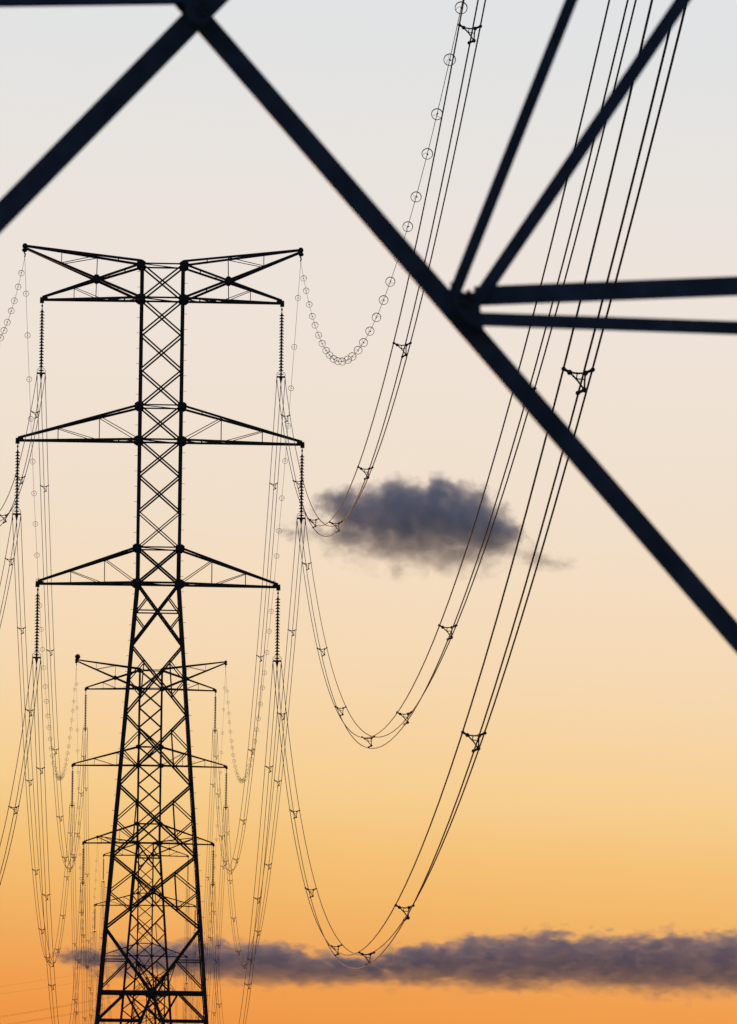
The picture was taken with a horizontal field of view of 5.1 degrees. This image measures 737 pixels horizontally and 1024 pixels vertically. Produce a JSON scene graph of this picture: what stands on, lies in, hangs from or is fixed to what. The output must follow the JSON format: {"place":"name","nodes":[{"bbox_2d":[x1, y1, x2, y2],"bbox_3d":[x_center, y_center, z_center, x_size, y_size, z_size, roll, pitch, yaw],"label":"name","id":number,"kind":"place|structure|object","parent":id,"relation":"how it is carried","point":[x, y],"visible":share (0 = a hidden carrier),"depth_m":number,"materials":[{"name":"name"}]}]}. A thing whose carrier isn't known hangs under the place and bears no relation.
{"place":"outdoors","nodes":[
{"label":"outdoors","id":0,"kind":"place"},
{"bbox_2d":[0,0,736,1023],"label":"sky","id":1,"kind":"structure","parent":0,"point":[584,871],"materials":[{"name":"orange"}]},
{"bbox_3d":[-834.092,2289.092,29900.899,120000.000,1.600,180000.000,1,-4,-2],"label":"ground","id":2,"kind":"structure","parent":0,"visible":0},
{"bbox_2d":[94,835,195,1023],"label":"pylon","id":3,"kind":"object","parent":2,"relation":"on","point":[151,943],"visible":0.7,"depth_m":1707.23,"materials":[{"name":"metal"}]},
{"bbox_2d":[71,659,227,1023],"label":"pylon","id":4,"kind":"object","parent":2,"relation":"on","point":[159,842],"visible":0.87,"depth_m":1112.35,"materials":[{"name":"metal"}]},
{"bbox_2d":[69,767,74,808],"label":"insulator string","id":5,"kind":"object","parent":4,"relation":"hanging from","point":[72,788],"visible":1,"depth_m":1112.63,"materials":[{"name":"brown ceramic"}]},
{"bbox_2d":[70,838,92,1023],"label":"power cable","id":6,"kind":"object","parent":5,"relation":"hanging from","point":[72,935],"visible":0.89,"depth_m":1188.74,"materials":[{"name":"metal"}]},
{"bbox_2d":[72,835,94,1020],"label":"power cable","id":7,"kind":"object","parent":5,"relation":"hanging from","point":[74,937],"visible":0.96,"depth_m":1190.71,"materials":[{"name":"metal"}]},
{"bbox_2d":[74,811,95,1010],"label":"power cable","id":8,"kind":"object","parent":5,"relation":"hanging from","point":[76,926],"visible":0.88,"depth_m":1181.35,"materials":[{"name":"metal"}]},
{"bbox_2d":[81,845,84,888],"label":"insulator string","id":9,"kind":"object","parent":4,"relation":"hanging from","point":[83,859],"visible":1,"depth_m":1111.87,"materials":[{"name":"brown ceramic"}]},
{"bbox_2d":[83,933,100,1015],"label":"power cable","id":10,"kind":"object","parent":9,"relation":"hanging from","point":[83,954],"visible":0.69,"depth_m":1147.43,"materials":[{"name":"metal"}]},
{"bbox_2d":[85,907,102,1023],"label":"power cable","id":11,"kind":"object","parent":9,"relation":"hanging from","point":[85,933],"visible":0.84,"depth_m":1137.74,"materials":[{"name":"metal"}]},
{"bbox_2d":[83,692,87,734],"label":"insulator string","id":12,"kind":"object","parent":4,"relation":"hanging from","point":[85,720],"visible":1,"depth_m":1113.44,"materials":[{"name":"brown ceramic"}]},
{"bbox_2d":[83,763,101,1023],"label":"power cable","id":13,"kind":"object","parent":12,"relation":"hanging from","point":[85,903],"visible":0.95,"depth_m":1255.25,"materials":[{"name":"metal"}]},
{"bbox_2d":[85,752,102,1020],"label":"power cable","id":14,"kind":"object","parent":12,"relation":"hanging from","point":[87,901],"visible":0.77,"depth_m":1215.68,"materials":[{"name":"metal"}]},
{"bbox_2d":[87,732,104,1018],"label":"power cable","id":15,"kind":"object","parent":12,"relation":"hanging from","point":[104,884],"visible":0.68,"depth_m":1210.90,"materials":[{"name":"metal"}]},
{"bbox_2d":[76,668,97,966],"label":"earth wire","id":16,"kind":"object","parent":4,"relation":"attached to","point":[79,835],"visible":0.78,"depth_m":1243.66,"materials":[{"name":"metal"}]},
{"bbox_2d":[210,847,214,891],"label":"insulator string","id":17,"kind":"object","parent":4,"relation":"hanging from","point":[213,856],"visible":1,"depth_m":1112.35,"materials":[{"name":"brown ceramic"}]},
{"bbox_2d":[186,892,212,1007],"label":"power cable","id":18,"kind":"object","parent":17,"relation":"hanging from","point":[209,957],"visible":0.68,"depth_m":1148.89,"materials":[{"name":"metal"}]},
{"bbox_2d":[188,893,214,1023],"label":"power cable","id":19,"kind":"object","parent":17,"relation":"hanging from","point":[211,958],"visible":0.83,"depth_m":1160.69,"materials":[{"name":"metal"}]},
{"bbox_2d":[212,693,217,733],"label":"insulator string","id":20,"kind":"object","parent":4,"relation":"hanging from","point":[215,712],"visible":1,"depth_m":1113.97,"materials":[{"name":"brown ceramic"}]},
{"bbox_2d":[186,734,212,1018],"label":"power cable","id":21,"kind":"object","parent":20,"relation":"hanging from","point":[206,867],"visible":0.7,"depth_m":1198.42,"materials":[{"name":"metal"}]},
{"bbox_2d":[188,741,214,1023],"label":"power cable","id":22,"kind":"object","parent":20,"relation":"hanging from","point":[208,871],"visible":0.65,"depth_m":1198.33,"materials":[{"name":"metal"}]},
{"bbox_2d":[189,744,216,1023],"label":"power cable","id":23,"kind":"object","parent":20,"relation":"hanging from","point":[209,888],"visible":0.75,"depth_m":1215.79,"materials":[{"name":"metal"}]},
{"bbox_2d":[205,670,225,961],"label":"earth wire","id":24,"kind":"object","parent":4,"relation":"attached to","point":[219,787],"visible":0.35,"depth_m":1168.39,"materials":[{"name":"metal"}]},
{"bbox_2d":[223,769,227,813],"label":"insulator string","id":25,"kind":"object","parent":4,"relation":"hanging from","point":[226,787],"visible":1,"depth_m":1113.20,"materials":[{"name":"brown ceramic"}]},
{"bbox_2d":[193,811,223,1019],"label":"power cable","id":26,"kind":"object","parent":25,"relation":"hanging from","point":[217,925],"visible":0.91,"depth_m":1182.64,"materials":[{"name":"metal"}]},
{"bbox_2d":[195,815,225,1019],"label":"power cable","id":27,"kind":"object","parent":25,"relation":"hanging from","point":[219,928],"visible":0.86,"depth_m":1183.43,"materials":[{"name":"metal"}]},
{"bbox_2d":[196,817,227,1018],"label":"power cable","id":28,"kind":"object","parent":25,"relation":"hanging from","point":[221,925],"visible":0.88,"depth_m":1180.73,"materials":[{"name":"metal"}]},
{"bbox_2d":[136,963,175,1023],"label":"pylon","id":29,"kind":"object","parent":2,"relation":"on","point":[155,981],"visible":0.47,"depth_m":2325.26,"materials":[{"name":"metal"}]},
{"bbox_2d":[15,243,304,1023],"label":"pylon","id":30,"kind":"object","parent":2,"relation":"on","point":[137,583],"visible":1,"depth_m":601.06,"materials":[{"name":"metal"}]},
{"bbox_2d":[12,444,20,526],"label":"insulator string","id":31,"kind":"object","parent":30,"relation":"hanging from","point":[16,514],"visible":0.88,"depth_m":601.34,"materials":[{"name":"brown ceramic"}]},
{"bbox_2d":[0,516,12,584],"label":"power cable","id":32,"kind":"object","parent":31,"relation":"hanging from","point":[6,551],"visible":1,"depth_m":579.48,"materials":[{"name":"metal"}]},
{"bbox_2d":[0,523,16,612],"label":"power cable","id":33,"kind":"object","parent":31,"relation":"hanging from","point":[8,569],"visible":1,"depth_m":572.43,"materials":[{"name":"metal"}]},
{"bbox_2d":[0,516,20,626],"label":"power cable","id":34,"kind":"object","parent":31,"relation":"hanging from","point":[11,572],"visible":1,"depth_m":566.25,"materials":[{"name":"metal"}]},
{"bbox_2d":[12,521,69,958],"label":"power cable","id":35,"kind":"object","parent":31,"relation":"hanging from","point":[25,772],"visible":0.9,"depth_m":696.06,"materials":[{"name":"metal"}]},
{"bbox_2d":[16,527,71,966],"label":"power cable","id":36,"kind":"object","parent":31,"relation":"hanging from","point":[28,769],"visible":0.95,"depth_m":691.75,"materials":[{"name":"metal"}]},
{"bbox_2d":[21,527,73,961],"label":"power cable","id":37,"kind":"object","parent":31,"relation":"hanging from","point":[31,758],"visible":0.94,"depth_m":692.69,"materials":[{"name":"metal"}]},
{"bbox_2d":[32,587,40,669],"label":"insulator string","id":38,"kind":"object","parent":30,"relation":"hanging from","point":[37,626],"visible":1,"depth_m":600.57,"materials":[{"name":"brown ceramic"}]},
{"bbox_2d":[0,658,32,844],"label":"power cable","id":39,"kind":"object","parent":38,"relation":"hanging from","point":[18,755],"visible":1,"depth_m":543.98,"materials":[{"name":"metal"}]},
{"bbox_2d":[0,665,36,873],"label":"power cable","id":40,"kind":"object","parent":38,"relation":"hanging from","point":[20,775],"visible":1,"depth_m":537.33,"materials":[{"name":"metal"}]},
{"bbox_2d":[0,658,40,882],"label":"power cable","id":41,"kind":"object","parent":38,"relation":"hanging from","point":[24,775],"visible":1,"depth_m":531.84,"materials":[{"name":"metal"}]},
{"bbox_2d":[32,664,80,1018],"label":"power cable","id":42,"kind":"object","parent":38,"relation":"hanging from","point":[41,869],"visible":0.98,"depth_m":681.47,"materials":[{"name":"metal"}]},
{"bbox_2d":[36,670,82,1022],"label":"power cable","id":43,"kind":"object","parent":38,"relation":"hanging from","point":[44,864],"visible":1,"depth_m":676.39,"materials":[{"name":"metal"}]},
{"bbox_2d":[41,673,84,1023],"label":"power cable","id":44,"kind":"object","parent":38,"relation":"hanging from","point":[48,864],"visible":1,"depth_m":679.59,"materials":[{"name":"metal"}]},
{"bbox_2d":[36,303,45,385],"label":"insulator string","id":45,"kind":"object","parent":30,"relation":"hanging from","point":[41,373],"visible":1,"depth_m":602.16,"materials":[{"name":"brown ceramic"}]},
{"bbox_2d":[0,377,36,510],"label":"power cable","id":46,"kind":"object","parent":45,"relation":"hanging from","point":[23,447],"visible":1,"depth_m":546.05,"materials":[{"name":"metal"}]},
{"bbox_2d":[0,384,40,525],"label":"power cable","id":47,"kind":"object","parent":45,"relation":"hanging from","point":[27,455],"visible":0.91,"depth_m":546.95,"materials":[{"name":"metal"}]},
{"bbox_2d":[0,379,44,520],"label":"power cable","id":48,"kind":"object","parent":45,"relation":"hanging from","point":[29,458],"visible":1,"depth_m":536.12,"materials":[{"name":"metal"}]},
{"bbox_2d":[37,384,82,866],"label":"power cable","id":49,"kind":"object","parent":45,"relation":"hanging from","point":[46,642],"visible":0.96,"depth_m":686.29,"materials":[{"name":"metal"}]},
{"bbox_2d":[41,391,84,870],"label":"power cable","id":50,"kind":"object","parent":45,"relation":"hanging from","point":[49,644],"visible":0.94,"depth_m":689.89,"materials":[{"name":"metal"}]},
{"bbox_2d":[45,380,87,865],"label":"power cable","id":51,"kind":"object","parent":45,"relation":"hanging from","point":[53,641],"visible":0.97,"depth_m":690.92,"materials":[{"name":"metal"}]},
{"bbox_2d":[25,273,75,777],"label":"earth wire","id":52,"kind":"object","parent":30,"relation":"attached to","point":[35,527],"visible":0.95,"depth_m":689.92,"materials":[{"name":"metal"}]},
{"bbox_2d":[226,262,300,779],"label":"earth wire","id":53,"kind":"object","parent":30,"relation":"attached to","point":[278,534],"visible":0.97,"depth_m":685.42,"materials":[{"name":"metal"}]},
{"bbox_2d":[272,592,281,672],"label":"insulator string","id":54,"kind":"object","parent":30,"relation":"hanging from","point":[277,633],"visible":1,"depth_m":601.05,"materials":[{"name":"brown ceramic"}]},
{"bbox_2d":[210,667,272,1021],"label":"power cable","id":55,"kind":"object","parent":54,"relation":"hanging from","point":[257,859],"visible":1,"depth_m":675.34,"materials":[{"name":"metal"}]},
{"bbox_2d":[213,673,276,1021],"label":"power cable","id":56,"kind":"object","parent":54,"relation":"hanging from","point":[260,868],"visible":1,"depth_m":674.06,"materials":[{"name":"metal"}]},
{"bbox_2d":[215,667,280,1023],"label":"power cable","id":57,"kind":"object","parent":54,"relation":"hanging from","point":[264,864],"visible":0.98,"depth_m":677.63,"materials":[{"name":"metal"}]},
{"bbox_2d":[273,0,652,955],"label":"power cable","id":58,"kind":"object","parent":54,"relation":"hanging from","point":[527,504],"visible":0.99,"depth_m":187.15,"materials":[{"name":"metal"}]},
{"bbox_2d":[277,31,670,968],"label":"power cable","id":59,"kind":"object","parent":54,"relation":"hanging from","point":[549,497],"visible":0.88,"depth_m":184.17,"materials":[{"name":"metal"}]},
{"bbox_2d":[328,944,341,955],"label":"bundle spacer","id":60,"kind":"object","parent":59,"relation":"attached to","point":[338,946],"visible":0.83,"depth_m":392.86,"materials":[{"name":"black metal"}]},
{"bbox_2d":[358,951,374,964],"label":"bundle spacer","id":61,"kind":"object","parent":59,"relation":"attached to","point":[363,954],"visible":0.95,"depth_m":334.32,"materials":[{"name":"black metal"}]},
{"bbox_2d":[394,904,414,920],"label":"bundle spacer","id":62,"kind":"object","parent":59,"relation":"attached to","point":[408,908],"visible":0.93,"depth_m":284.40,"materials":[{"name":"black metal"}]},
{"bbox_2d":[461,731,486,752],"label":"bundle spacer","id":63,"kind":"object","parent":59,"relation":"attached to","point":[478,748],"visible":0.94,"depth_m":224.22,"materials":[{"name":"black metal"}]},
{"bbox_2d":[561,367,594,395],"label":"bundle spacer","id":64,"kind":"object","parent":59,"relation":"attached to","point":[584,388],"visible":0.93,"depth_m":170.66,"materials":[{"name":"black metal"}]},
{"bbox_2d":[281,7,686,955],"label":"power cable","id":65,"kind":"object","parent":54,"relation":"hanging from","point":[561,479],"visible":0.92,"depth_m":183.71,"materials":[{"name":"metal"}]},
{"bbox_2d":[276,308,285,388],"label":"insulator string","id":66,"kind":"object","parent":30,"relation":"hanging from","point":[280,377],"visible":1,"depth_m":602.64,"materials":[{"name":"brown ceramic"}]},
{"bbox_2d":[213,383,276,868],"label":"power cable","id":67,"kind":"object","parent":66,"relation":"hanging from","point":[257,645],"visible":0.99,"depth_m":689.28,"materials":[{"name":"metal"}]},
{"bbox_2d":[215,389,280,874],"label":"power cable","id":68,"kind":"object","parent":66,"relation":"hanging from","point":[261,649],"visible":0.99,"depth_m":687.54,"materials":[{"name":"metal"}]},
{"bbox_2d":[217,384,284,869],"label":"power cable","id":69,"kind":"object","parent":66,"relation":"hanging from","point":[264,647],"visible":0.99,"depth_m":690.17,"materials":[{"name":"metal"}]},
{"bbox_2d":[277,0,464,525],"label":"power cable","id":70,"kind":"object","parent":66,"relation":"hanging from","point":[408,276],"visible":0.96,"depth_m":282.40,"materials":[{"name":"metal"}]},
{"bbox_2d":[357,466,373,479],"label":"bundle spacer","id":71,"kind":"object","parent":70,"relation":"attached to","point":[360,468],"visible":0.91,"depth_m":348.36,"materials":[{"name":"black metal"}]},
{"bbox_2d":[393,342,411,357],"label":"bundle spacer","id":72,"kind":"object","parent":70,"relation":"attached to","point":[401,348],"visible":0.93,"depth_m":297.14,"materials":[{"name":"black metal"}]},
{"bbox_2d":[281,0,478,536],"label":"power cable","id":73,"kind":"object","parent":66,"relation":"hanging from","point":[418,287],"visible":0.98,"depth_m":278.77,"materials":[{"name":"metal"}]},
{"bbox_2d":[329,521,341,532],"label":"bundle spacer","id":74,"kind":"object","parent":73,"relation":"attached to","point":[332,523],"visible":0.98,"depth_m":405.63,"materials":[{"name":"black metal"}]},
{"bbox_2d":[458,23,481,44],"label":"bundle spacer","id":75,"kind":"object","parent":73,"relation":"attached to","point":[468,32],"visible":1,"depth_m":234.85,"materials":[{"name":"black metal"}]},
{"bbox_2d":[285,0,485,526],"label":"power cable","id":76,"kind":"object","parent":66,"relation":"hanging from","point":[429,265],"visible":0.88,"depth_m":275.42,"materials":[{"name":"metal"}]},
{"bbox_2d":[296,448,305,530],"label":"insulator string","id":77,"kind":"object","parent":30,"relation":"hanging from","point":[301,518],"visible":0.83,"depth_m":601.88,"materials":[{"name":"brown ceramic"}]},
{"bbox_2d":[223,524,296,962],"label":"power cable","id":78,"kind":"object","parent":77,"relation":"hanging from","point":[276,755],"visible":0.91,"depth_m":681.89,"materials":[{"name":"metal"}]},
{"bbox_2d":[226,531,300,969],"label":"power cable","id":79,"kind":"object","parent":77,"relation":"hanging from","point":[279,767],"visible":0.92,"depth_m":686.20,"materials":[{"name":"metal"}]},
{"bbox_2d":[228,527,304,964],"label":"power cable","id":80,"kind":"object","parent":77,"relation":"hanging from","point":[282,768],"visible":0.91,"depth_m":694.86,"materials":[{"name":"metal"}]},
{"bbox_2d":[297,0,609,737],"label":"power cable","id":81,"kind":"object","parent":77,"relation":"hanging from","point":[510,397],"visible":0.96,"depth_m":239.84,"materials":[{"name":"metal"}]},
{"bbox_2d":[301,0,628,748],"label":"power cable","id":82,"kind":"object","parent":77,"relation":"hanging from","point":[627,1],"visible":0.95,"depth_m":236.83,"materials":[{"name":"metal"}]},
{"bbox_2d":[361,736,374,747],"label":"bundle spacer","id":83,"kind":"object","parent":82,"relation":"attached to","point":[371,738],"visible":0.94,"depth_m":400.47,"materials":[{"name":"black metal"}]},
{"bbox_2d":[396,711,410,724],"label":"bundle spacer","id":84,"kind":"object","parent":82,"relation":"attached to","point":[407,714],"visible":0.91,"depth_m":342.31,"materials":[{"name":"black metal"}]},
{"bbox_2d":[438,624,457,640],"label":"bundle spacer","id":85,"kind":"object","parent":82,"relation":"attached to","point":[451,636],"visible":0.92,"depth_m":292.20,"materials":[{"name":"black metal"}]},
{"bbox_2d":[305,0,636,737],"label":"power cable","id":86,"kind":"object","parent":77,"relation":"hanging from","point":[534,386],"visible":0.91,"depth_m":237.88,"materials":[{"name":"metal"}]},
{"bbox_2d":[301,0,462,361],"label":"earth wire","id":87,"kind":"object","parent":30,"relation":"attached to","point":[419,183],"visible":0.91,"depth_m":320.72,"materials":[{"name":"metal"}]},
{"bbox_2d":[431,108,441,119],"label":"ring marker","id":88,"kind":"object","parent":87,"relation":"hanging from","point":[436,114],"visible":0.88,"depth_m":303.03,"materials":[{"name":"grey plastic"}]},
{"bbox_2d":[444,54,455,65],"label":"ring marker","id":89,"kind":"object","parent":87,"relation":"hanging from","point":[449,59],"visible":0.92,"depth_m":290.28,"materials":[{"name":"grey plastic"}]},
{"bbox_2d":[455,1,467,13],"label":"ring marker","id":90,"kind":"object","parent":87,"relation":"hanging from","point":[460,7],"visible":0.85,"depth_m":279.68,"materials":[{"name":"grey plastic"}]},
{"bbox_2d":[0,0,736,653],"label":"pylon","id":91,"kind":"object","parent":2,"relation":"on","point":[462,312],"visible":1,"depth_m":32.71,"materials":[{"name":"black metal"}]}
]}

